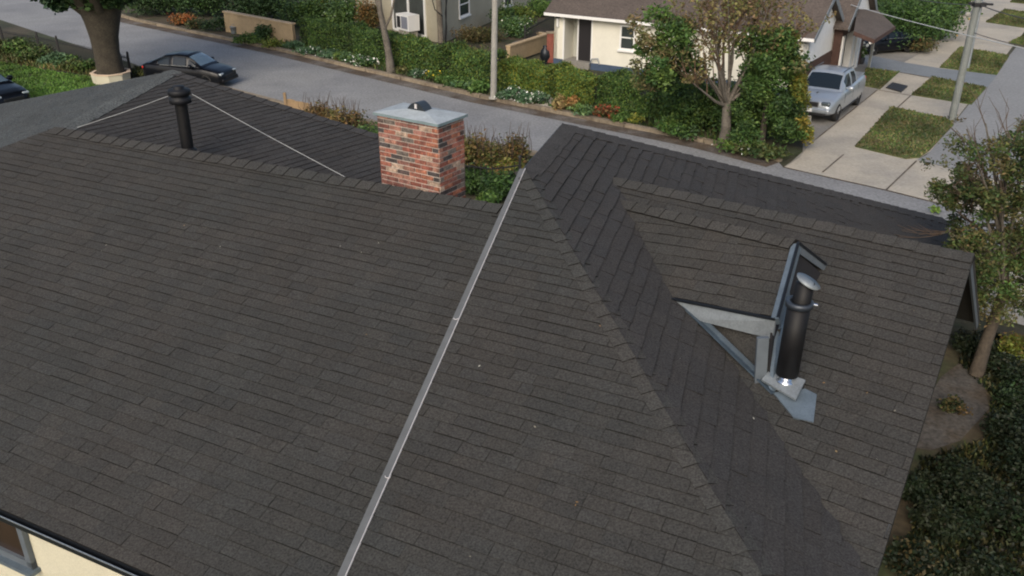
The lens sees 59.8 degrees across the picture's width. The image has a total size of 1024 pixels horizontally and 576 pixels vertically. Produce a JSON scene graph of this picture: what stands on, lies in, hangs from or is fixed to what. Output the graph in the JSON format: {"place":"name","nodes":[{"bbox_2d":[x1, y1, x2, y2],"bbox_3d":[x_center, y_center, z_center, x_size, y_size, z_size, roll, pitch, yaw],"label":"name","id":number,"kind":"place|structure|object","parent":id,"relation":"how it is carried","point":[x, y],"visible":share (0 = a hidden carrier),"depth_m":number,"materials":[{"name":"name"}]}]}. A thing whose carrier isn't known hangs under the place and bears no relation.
{"place":"outdoors","nodes":[
{"label":"outdoors","id":0,"kind":"place"},
{"bbox_2d":[0,61,101,97],"bbox_3d":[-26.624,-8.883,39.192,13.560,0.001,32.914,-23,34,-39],"label":"lawn","id":1,"kind":"structure","parent":0,"point":[45,80],"depth_m":39.88,"materials":[{"name":"green plant"}]},
{"bbox_2d":[0,74,29,103],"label":"parked car","id":2,"kind":"object","parent":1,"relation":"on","point":[11,91],"visible":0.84,"depth_m":35.29,"materials":[{"name":"black paint"}]},
{"bbox_2d":[451,6,551,51],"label":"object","id":3,"kind":"structure","parent":0,"point":[503,43],"depth_m":48.93,"materials":[{"name":"plant"}]},
{"bbox_2d":[449,24,505,42],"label":"garden shrub","id":4,"kind":"object","parent":3,"relation":"on","point":[474,34],"visible":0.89,"depth_m":47.99,"materials":[{"name":"green plant"}]},
{"bbox_2d":[486,1,518,23],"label":"garden shrub","id":5,"kind":"object","parent":3,"relation":"on","point":[504,11],"visible":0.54,"depth_m":52.37,"materials":[{"name":"green plant"}]},
{"bbox_2d":[498,14,539,37],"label":"garden shrub","id":6,"kind":"object","parent":3,"relation":"on","point":[514,25],"visible":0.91,"depth_m":49.12,"materials":[{"name":"green plant"}]},
{"bbox_2d":[502,1,539,23],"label":"garden shrub","id":7,"kind":"object","parent":3,"relation":"on","point":[522,10],"visible":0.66,"depth_m":53.02,"materials":[{"name":"green plant"}]},
{"bbox_2d":[525,0,550,16],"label":"garden shrub","id":8,"kind":"object","parent":3,"relation":"on","point":[539,7],"visible":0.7,"depth_m":55.90,"materials":[{"name":"green plant"}]},
{"bbox_2d":[0,0,1022,245],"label":"front road","id":9,"kind":"structure","parent":0,"point":[268,74],"depth_m":38.94,"materials":[{"name":"asphalt"}]},
{"bbox_2d":[142,50,237,83],"bbox_3d":[-14.314,-9.792,39.521,3.971,1.405,2.034,6,26,12],"label":"parked car","id":10,"kind":"object","parent":9,"relation":"on","point":[199,64],"visible":0.81,"depth_m":38.89,"materials":[{"name":"black paint"}]},
{"bbox_2d":[120,17,777,166],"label":"gutter litter","id":11,"kind":"object","parent":9,"relation":"on","point":[677,141],"visible":0.89,"depth_m":36.66,"materials":[{"name":"plant"}]},
{"bbox_2d":[0,0,1023,331],"bbox_3d":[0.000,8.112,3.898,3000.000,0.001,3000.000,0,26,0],"label":"ground","id":12,"kind":"structure","parent":0,"point":[20,30],"depth_m":47.50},
{"bbox_2d":[0,57,136,77],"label":"planting bed","id":13,"kind":"object","parent":12,"relation":"on","point":[60,71],"visible":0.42,"depth_m":41.97,"materials":[{"name":"soil"}]},
{"bbox_2d":[0,36,36,54],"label":"bed plant","id":14,"kind":"object","parent":13,"relation":"on","point":[16,46],"visible":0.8,"depth_m":45.17,"materials":[{"name":"green plant"}]},
{"bbox_2d":[12,42,55,61],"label":"bed plant","id":15,"kind":"object","parent":13,"relation":"on","point":[30,53],"visible":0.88,"depth_m":43.91,"materials":[{"name":"green plant"}]},
{"bbox_2d":[0,26,132,77],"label":"iron fence","id":16,"kind":"object","parent":13,"relation":"on","point":[57,43],"visible":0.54,"depth_m":43.90,"materials":[{"name":"metal"}]},
{"bbox_2d":[0,51,133,78],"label":"rough grass","id":17,"kind":"structure","parent":13,"relation":"on","point":[9,58],"depth_m":42.95,"materials":[{"name":"green plant"}]},
{"bbox_2d":[57,58,95,70],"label":"bed plant","id":18,"kind":"object","parent":13,"relation":"on","point":[87,64],"visible":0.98,"depth_m":41.85,"materials":[{"name":"green plant"}]},
{"bbox_2d":[90,68,130,84],"bbox_3d":[-17.935,-9.479,39.891,1.707,0.470,1.707,0,26,0],"label":"tree planter","id":19,"kind":"object","parent":13,"relation":"on","point":[100,79],"visible":0.68,"depth_m":39.28,"materials":[{"name":"beige paint"}]},
{"bbox_2d":[29,0,138,74],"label":"tree","id":20,"kind":"object","parent":19,"relation":"in","point":[101,19],"visible":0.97,"depth_m":38.38,"materials":[{"name":"brown plant"}]},
{"bbox_2d":[212,0,301,18],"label":"garden shrub","id":21,"kind":"object","parent":12,"relation":"on","point":[262,8],"visible":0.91,"depth_m":53.93,"materials":[{"name":"green plant"}]},
{"bbox_2d":[274,0,333,26],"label":"garden shrub","id":22,"kind":"object","parent":12,"relation":"on","point":[299,10],"visible":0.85,"depth_m":52.00,"materials":[{"name":"green plant"}]},
{"bbox_2d":[298,93,343,117],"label":"border shrub","id":23,"kind":"object","parent":12,"relation":"on","point":[319,110],"visible":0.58,"depth_m":33.38,"materials":[{"name":"brown plant"}]},
{"bbox_2d":[320,0,361,24],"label":"garden shrub","id":24,"kind":"object","parent":12,"relation":"on","point":[343,12],"visible":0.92,"depth_m":51.38,"materials":[{"name":"green plant"}]},
{"bbox_2d":[323,96,372,127],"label":"border shrub","id":25,"kind":"object","parent":12,"relation":"on","point":[349,118],"visible":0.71,"depth_m":32.40,"materials":[{"name":"brown plant"}]},
{"bbox_2d":[353,0,379,28],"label":"garden shrub","id":26,"kind":"object","parent":12,"relation":"on","point":[368,14],"visible":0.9,"depth_m":51.20,"materials":[{"name":"brown plant"}]},
{"bbox_2d":[396,12,419,35],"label":"air conditioner","id":27,"kind":"object","parent":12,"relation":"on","point":[407,22],"visible":0.84,"depth_m":48.84,"materials":[{"name":"white plastic"}]},
{"bbox_2d":[432,0,446,42],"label":"ivy tree","id":28,"kind":"object","parent":12,"relation":"on","point":[440,32],"visible":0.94,"depth_m":47.63,"materials":[{"name":"brown plant"}]},
{"bbox_2d":[355,0,531,42],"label":"cream building","id":29,"kind":"structure","parent":12,"relation":"on","point":[467,13],"depth_m":50.33,"materials":[{"name":"paint"}]},
{"bbox_2d":[391,0,426,37],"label":"sliding door","id":30,"kind":"structure","parent":29,"relation":"in","point":[412,6],"depth_m":49.65,"materials":[{"name":"white glass"}]},
{"bbox_2d":[121,14,782,161],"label":"kerb","id":31,"kind":"structure","parent":12,"relation":"on","point":[547,108],"depth_m":38.37,"materials":[{"name":"concrete"}]},
{"bbox_2d":[489,0,497,99],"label":"street pole","id":32,"kind":"object","parent":31,"relation":"on","point":[493,82],"visible":1,"depth_m":35.87,"materials":[{"name":"metal"}]},
{"bbox_2d":[122,4,801,160],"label":"garden bed","id":33,"kind":"object","parent":12,"relation":"on","point":[791,149],"visible":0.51,"depth_m":49.85,"materials":[{"name":"soil"}]},
{"bbox_2d":[121,0,199,16],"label":"garden shrub","id":34,"kind":"object","parent":33,"relation":"on","point":[154,4],"visible":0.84,"depth_m":55.92,"materials":[{"name":"green plant"}]},
{"bbox_2d":[166,11,196,25],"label":"plant","id":35,"kind":"object","parent":33,"relation":"on","point":[179,20],"visible":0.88,"depth_m":53.23,"materials":[{"name":"orange plant"}]},
{"bbox_2d":[166,0,233,16],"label":"garden shrub","id":36,"kind":"object","parent":33,"relation":"on","point":[206,5],"visible":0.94,"depth_m":56.22,"materials":[{"name":"green plant"}]},
{"bbox_2d":[197,14,224,31],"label":"plant","id":37,"kind":"object","parent":33,"relation":"on","point":[215,23],"visible":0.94,"depth_m":51.02,"materials":[{"name":"green plant"}]},
{"bbox_2d":[231,31,263,43],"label":"plant","id":38,"kind":"object","parent":33,"relation":"on","point":[252,37],"visible":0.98,"depth_m":47.69,"materials":[{"name":"green plant"}]},
{"bbox_2d":[222,10,295,41],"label":"garden wall","id":39,"kind":"structure","parent":33,"relation":"on","point":[248,23],"depth_m":49.30,"materials":[{"name":"concrete"}]},
{"bbox_2d":[297,13,402,63],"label":"hedge","id":40,"kind":"object","parent":33,"relation":"on","point":[360,39],"visible":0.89,"depth_m":45.23,"materials":[{"name":"green plant"}]},
{"bbox_2d":[344,54,379,66],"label":"plant","id":41,"kind":"object","parent":33,"relation":"on","point":[361,61],"visible":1,"depth_m":42.42,"materials":[{"name":"green plant"}]},
{"bbox_2d":[375,0,394,72],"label":"street tree","id":42,"kind":"object","parent":33,"relation":"on","point":[390,66],"visible":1,"depth_m":40.69,"materials":[{"name":"brown plant"}]},
{"bbox_2d":[390,32,507,84],"bbox_3d":[-2.954,-10.422,40.288,6.485,1.788,1.459,21,33,36],"label":"hedge","id":43,"kind":"object","parent":33,"relation":"on","point":[459,60],"visible":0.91,"depth_m":39.83,"materials":[{"name":"green plant"}]},
{"bbox_2d":[442,77,478,89],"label":"plant","id":44,"kind":"object","parent":33,"relation":"on","point":[461,83],"visible":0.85,"depth_m":38.30,"materials":[{"name":"green plant"}]},
{"bbox_2d":[467,78,489,93],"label":"plant","id":45,"kind":"object","parent":33,"relation":"on","point":[477,86],"visible":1,"depth_m":37.60,"materials":[{"name":"green plant"}]},
{"bbox_2d":[494,86,524,99],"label":"plant","id":46,"kind":"object","parent":33,"relation":"on","point":[508,92],"visible":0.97,"depth_m":36.60,"materials":[{"name":"green plant"}]},
{"bbox_2d":[512,89,550,103],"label":"plant","id":47,"kind":"object","parent":33,"relation":"on","point":[526,97],"visible":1,"depth_m":35.98,"materials":[{"name":"green plant"}]},
{"bbox_2d":[281,39,786,150],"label":"bed plants","id":48,"kind":"object","parent":33,"relation":"on","point":[650,120],"visible":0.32,"depth_m":36.23,"materials":[{"name":"green plant"}]},
{"bbox_2d":[497,54,609,105],"bbox_3d":[1.677,-8.742,37.135,5.199,1.484,1.436,19,31,34],"label":"hedge","id":49,"kind":"object","parent":33,"relation":"on","point":[565,79],"visible":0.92,"depth_m":36.85,"materials":[{"name":"green plant"}]},
{"bbox_2d":[567,102,594,115],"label":"plant","id":50,"kind":"object","parent":33,"relation":"on","point":[582,109],"visible":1,"depth_m":34.47,"materials":[{"name":"green plant"}]},
{"bbox_2d":[592,103,619,117],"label":"plant","id":51,"kind":"object","parent":33,"relation":"on","point":[602,109],"visible":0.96,"depth_m":34.05,"materials":[{"name":"red plant"}]},
{"bbox_2d":[595,66,715,128],"bbox_3d":[5.588,-7.380,34.168,1.716,1.616,4.987,-23,34,-40],"label":"hedge","id":52,"kind":"object","parent":33,"relation":"on","point":[620,91],"visible":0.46,"depth_m":34.41,"materials":[{"name":"green plant"}]},
{"bbox_2d":[654,112,689,134],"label":"plant","id":53,"kind":"object","parent":33,"relation":"on","point":[665,122],"visible":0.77,"depth_m":31.96,"materials":[{"name":"green plant"}]},
{"bbox_2d":[663,122,702,141],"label":"plant","id":54,"kind":"object","parent":33,"relation":"on","point":[682,131],"visible":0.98,"depth_m":31.53,"materials":[{"name":"green plant"}]},
{"bbox_2d":[644,69,734,130],"bbox_3d":[6.874,-7.112,32.876,3.686,2.385,3.934,12,28,23],"label":"evergreen shrub","id":55,"kind":"object","parent":33,"relation":"on","point":[689,94],"visible":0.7,"depth_m":32.15,"materials":[{"name":"green plant"}]},
{"bbox_2d":[625,0,836,143],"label":"maple tree","id":56,"kind":"object","parent":33,"relation":"on","point":[666,66],"visible":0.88,"depth_m":29.03,"materials":[{"name":"green plant"}]},
{"bbox_2d":[711,135,764,155],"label":"plant","id":57,"kind":"object","parent":33,"relation":"on","point":[727,147],"visible":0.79,"depth_m":29.89,"materials":[{"name":"green plant"}]},
{"bbox_2d":[709,73,807,139],"bbox_3d":[8.606,-6.401,31.139,3.226,2.566,2.943,14,29,26],"label":"evergreen shrub","id":58,"kind":"object","parent":33,"relation":"on","point":[758,118],"visible":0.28,"depth_m":30.93,"materials":[{"name":"green plant"}]},
{"bbox_2d":[737,141,792,161],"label":"plant","id":59,"kind":"object","parent":33,"relation":"on","point":[766,152],"visible":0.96,"depth_m":29.35,"materials":[{"name":"green plant"}]},
{"bbox_2d":[721,23,814,145],"bbox_3d":[8.793,-6.826,29.970,3.284,4.142,2.753,0,26,0],"label":"shrub","id":60,"kind":"object","parent":33,"relation":"on","point":[795,92],"visible":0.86,"depth_m":29.62,"materials":[{"name":"green plant"}]},
{"bbox_2d":[465,162,493,194],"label":"border shrub","id":61,"kind":"object","parent":12,"relation":"on","point":[470,185],"visible":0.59,"depth_m":26.34,"materials":[{"name":"green plant"}]},
{"bbox_2d":[464,124,495,168],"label":"border shrub","id":62,"kind":"object","parent":12,"relation":"on","point":[471,148],"visible":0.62,"depth_m":28.26,"materials":[{"name":"brown plant"}]},
{"bbox_2d":[0,70,979,575],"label":"bungalow","id":63,"kind":"object","parent":12,"relation":"on","point":[656,344],"visible":0.99,"depth_m":10.61,"materials":[{"name":"black"}]},
{"bbox_2d":[475,169,513,201],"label":"border shrub","id":64,"kind":"object","parent":12,"relation":"on","point":[499,186],"visible":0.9,"depth_m":25.89,"materials":[{"name":"green plant"}]},
{"bbox_2d":[474,130,515,172],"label":"border shrub","id":65,"kind":"object","parent":12,"relation":"on","point":[493,155],"visible":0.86,"depth_m":28.05,"materials":[{"name":"brown plant"}]},
{"bbox_2d":[489,157,524,176],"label":"border shrub","id":66,"kind":"object","parent":12,"relation":"on","point":[509,162],"visible":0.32,"depth_m":27.48,"materials":[{"name":"green plant"}]},
{"bbox_2d":[499,123,531,164],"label":"border shrub","id":67,"kind":"object","parent":12,"relation":"on","point":[518,147],"visible":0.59,"depth_m":28.39,"materials":[{"name":"brown plant"}]},
{"bbox_2d":[506,33,546,57],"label":"garden wall","id":68,"kind":"structure","parent":12,"relation":"on","point":[527,47],"depth_m":44.58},
{"bbox_2d":[544,0,844,93],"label":"white house","id":69,"kind":"structure","parent":12,"relation":"on","point":[592,35],"depth_m":40.94,"materials":[{"name":"paint"}]},
{"bbox_2d":[578,19,591,61],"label":"door","id":70,"kind":"structure","parent":69,"relation":"in","point":[584,50],"depth_m":42.33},
{"bbox_2d":[617,24,635,52],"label":"window","id":71,"kind":"structure","parent":69,"relation":"in","point":[625,45],"depth_m":40.88,"materials":[{"name":"white glass"}]},
{"bbox_2d":[830,0,877,68],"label":"garage","id":72,"kind":"structure","parent":12,"relation":"on","point":[847,46],"depth_m":39.98,"materials":[{"name":"paint"}]},
{"bbox_2d":[853,9,895,67],"bbox_3d":[15.907,-10.793,39.955,1.753,2.956,5.674,16,30,29],"label":"carport","id":73,"kind":"object","parent":12,"relation":"on","point":[872,28],"visible":0.91,"depth_m":39.14,"materials":[{"name":"brown"}]},
{"bbox_2d":[877,0,957,50],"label":"garden shrub","id":74,"kind":"object","parent":12,"relation":"on","point":[913,13],"visible":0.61,"depth_m":46.14,"materials":[{"name":"green plant"}]},
{"bbox_2d":[903,35,940,52],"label":"garden shrub","id":75,"kind":"object","parent":12,"relation":"on","point":[922,45],"visible":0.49,"depth_m":45.72,"materials":[{"name":"green plant"}]},
{"bbox_2d":[895,0,982,40],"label":"garden shrub","id":76,"kind":"object","parent":12,"relation":"on","point":[954,16],"visible":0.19,"depth_m":48.48,"materials":[{"name":"green plant"}]},
{"bbox_2d":[937,0,992,122],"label":"utility pole","id":77,"kind":"object","parent":12,"relation":"on","point":[975,14],"visible":0.97,"depth_m":32.97,"materials":[{"name":"concrete"}]},
{"bbox_2d":[504,30,547,52],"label":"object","id":78,"kind":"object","parent":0,"point":[526,37],"depth_m":49.46,"materials":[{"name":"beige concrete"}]},
{"bbox_2d":[524,16,554,38],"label":"iron fence","id":79,"kind":"object","parent":78,"relation":"on","point":[547,19],"visible":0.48,"depth_m":48.81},
{"bbox_2d":[788,62,877,164],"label":"garage driveway","id":80,"kind":"structure","parent":0,"point":[821,124],"depth_m":34.37,"materials":[{"name":"concrete"}]},
{"bbox_2d":[793,62,865,120],"bbox_3d":[12.470,-7.861,35.197,2.320,1.641,4.882,16,30,30],"label":"car","id":81,"kind":"object","parent":80,"relation":"on","point":[834,89],"visible":0.76,"depth_m":34.36,"materials":[{"name":"silver metal"}]},
{"bbox_2d":[867,50,923,61],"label":"back driveway","id":82,"kind":"structure","parent":0,"point":[899,55],"depth_m":45.69,"materials":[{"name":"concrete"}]},
{"bbox_2d":[863,29,920,54],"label":"parked car","id":83,"kind":"object","parent":82,"relation":"on","point":[882,44],"visible":0.49,"depth_m":45.56,"materials":[{"name":"black paint"}]},
{"bbox_2d":[785,0,1023,222],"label":"concrete pavement","id":84,"kind":"structure","parent":0,"point":[831,145],"depth_m":32.75,"materials":[{"name":"concrete"}]},
{"bbox_2d":[784,72,1010,221],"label":"pavement joints","id":85,"kind":"object","parent":84,"relation":"on","point":[888,187],"visible":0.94,"depth_m":28.85,"materials":[{"name":"grey concrete"}]},
{"bbox_2d":[855,107,953,158],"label":"lawn","id":86,"kind":"structure","parent":0,"point":[904,146],"depth_m":32.00,"materials":[{"name":"green plant"}]},
{"bbox_2d":[856,0,1023,156],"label":"verge grass","id":87,"kind":"structure","parent":86,"relation":"on","point":[975,59],"depth_m":37.41,"materials":[{"name":"green plant"}]},
{"bbox_2d":[864,54,996,87],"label":"grey driveway","id":88,"kind":"structure","parent":0,"point":[980,79],"depth_m":42.00,"materials":[{"name":"concrete"}]},
{"bbox_2d":[912,77,985,104],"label":"lawn","id":89,"kind":"structure","parent":0,"point":[939,98],"depth_m":37.91,"materials":[{"name":"green plant"}]},
{"bbox_2d":[878,313,1023,575],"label":"yard soil","id":90,"kind":"structure","parent":0,"point":[902,525],"depth_m":15.30,"materials":[{"name":"soil"}]},
{"bbox_2d":[882,534,952,575],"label":"yard shrub","id":91,"kind":"object","parent":90,"relation":"on","point":[914,557],"visible":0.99,"depth_m":12.30,"materials":[{"name":"green plant"}]},
{"bbox_2d":[901,467,943,503],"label":"yard shrub","id":92,"kind":"object","parent":90,"relation":"on","point":[920,484],"visible":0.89,"depth_m":13.74,"materials":[{"name":"green plant"}]},
{"bbox_2d":[906,493,986,546],"bbox_3d":[6.396,3.381,13.146,1.056,0.519,1.004,0,26,0],"label":"yard shrub","id":93,"kind":"object","parent":90,"relation":"on","point":[938,517],"visible":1,"depth_m":13.01,"materials":[{"name":"green plant"}]},
{"bbox_2d":[917,364,988,449],"bbox_3d":[8.174,2.127,16.306,0.978,0.001,3.836,18,31,33],"label":"gravel patch","id":94,"kind":"object","parent":90,"relation":"on","point":[940,428],"visible":0.79,"depth_m":16.06,"materials":[{"name":"gravel"}]},
{"bbox_2d":[936,393,972,415],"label":"yard shrub","id":95,"kind":"object","parent":94,"relation":"on","point":[951,403],"visible":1,"depth_m":16.02,"materials":[{"name":"green plant"}]},
{"bbox_2d":[894,85,1023,377],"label":"yard tree","id":96,"kind":"object","parent":90,"relation":"on","point":[1006,257],"visible":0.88,"depth_m":16.11,"materials":[{"name":"green plant"}]},
{"bbox_2d":[901,330,1023,575],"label":"yard weeds","id":97,"kind":"object","parent":90,"relation":"on","point":[1011,551],"visible":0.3,"depth_m":14.21,"materials":[{"name":"green plant"}]},
{"bbox_2d":[928,453,1012,502],"bbox_3d":[7.108,2.973,13.893,1.211,0.614,1.140,0,26,0],"label":"yard shrub","id":98,"kind":"object","parent":90,"relation":"on","point":[944,469],"visible":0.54,"depth_m":13.90,"materials":[{"name":"green plant"}]},
{"bbox_2d":[949,327,999,356],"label":"yard shrub","id":99,"kind":"object","parent":90,"relation":"on","point":[967,342],"visible":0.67,"depth_m":17.83,"materials":[{"name":"green plant"}]},
{"bbox_2d":[942,469,1023,529],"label":"yard shrub","id":100,"kind":"object","parent":90,"relation":"on","point":[978,501],"visible":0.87,"depth_m":13.34,"materials":[{"name":"green plant"}]},
{"bbox_2d":[951,547,1023,575],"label":"yard shrub","id":101,"kind":"object","parent":90,"relation":"on","point":[981,563],"visible":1,"depth_m":12.29,"materials":[{"name":"green plant"}]},
{"bbox_2d":[979,406,1023,446],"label":"yard shrub","id":102,"kind":"object","parent":90,"relation":"on","point":[1003,424],"visible":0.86,"depth_m":15.09,"materials":[{"name":"green plant"}]},
{"bbox_2d":[984,425,1023,491],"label":"yard shrub","id":103,"kind":"object","parent":90,"relation":"on","point":[1017,456],"visible":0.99,"depth_m":14.36,"materials":[{"name":"green plant"}]},
{"bbox_2d":[987,350,1023,385],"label":"yard shrub","id":104,"kind":"object","parent":90,"relation":"on","point":[1009,366],"visible":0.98,"depth_m":16.99,"materials":[{"name":"green plant"}]},
{"bbox_2d":[991,378,1023,412],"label":"yard shrub","id":105,"kind":"object","parent":90,"relation":"on","point":[1011,396],"visible":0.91,"depth_m":16.02,"materials":[{"name":"green plant"}]},
{"bbox_2d":[992,498,1023,546],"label":"yard shrub","id":106,"kind":"object","parent":90,"relation":"on","point":[1017,529],"visible":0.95,"depth_m":12.91,"materials":[{"name":"green plant"}]},
{"bbox_2d":[993,330,1023,361],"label":"yard shrub","id":107,"kind":"object","parent":90,"relation":"on","point":[1012,343],"visible":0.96,"depth_m":17.67,"materials":[{"name":"green plant"}]},
{"bbox_2d":[917,47,1023,185],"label":"cross street","id":108,"kind":"structure","parent":0,"point":[1008,81],"depth_m":35.20,"materials":[{"name":"asphalt"}]},
{"bbox_2d":[979,272,1023,324],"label":"footpath","id":109,"kind":"structure","parent":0,"point":[1020,319],"depth_m":19.64,"materials":[{"name":"concrete"}]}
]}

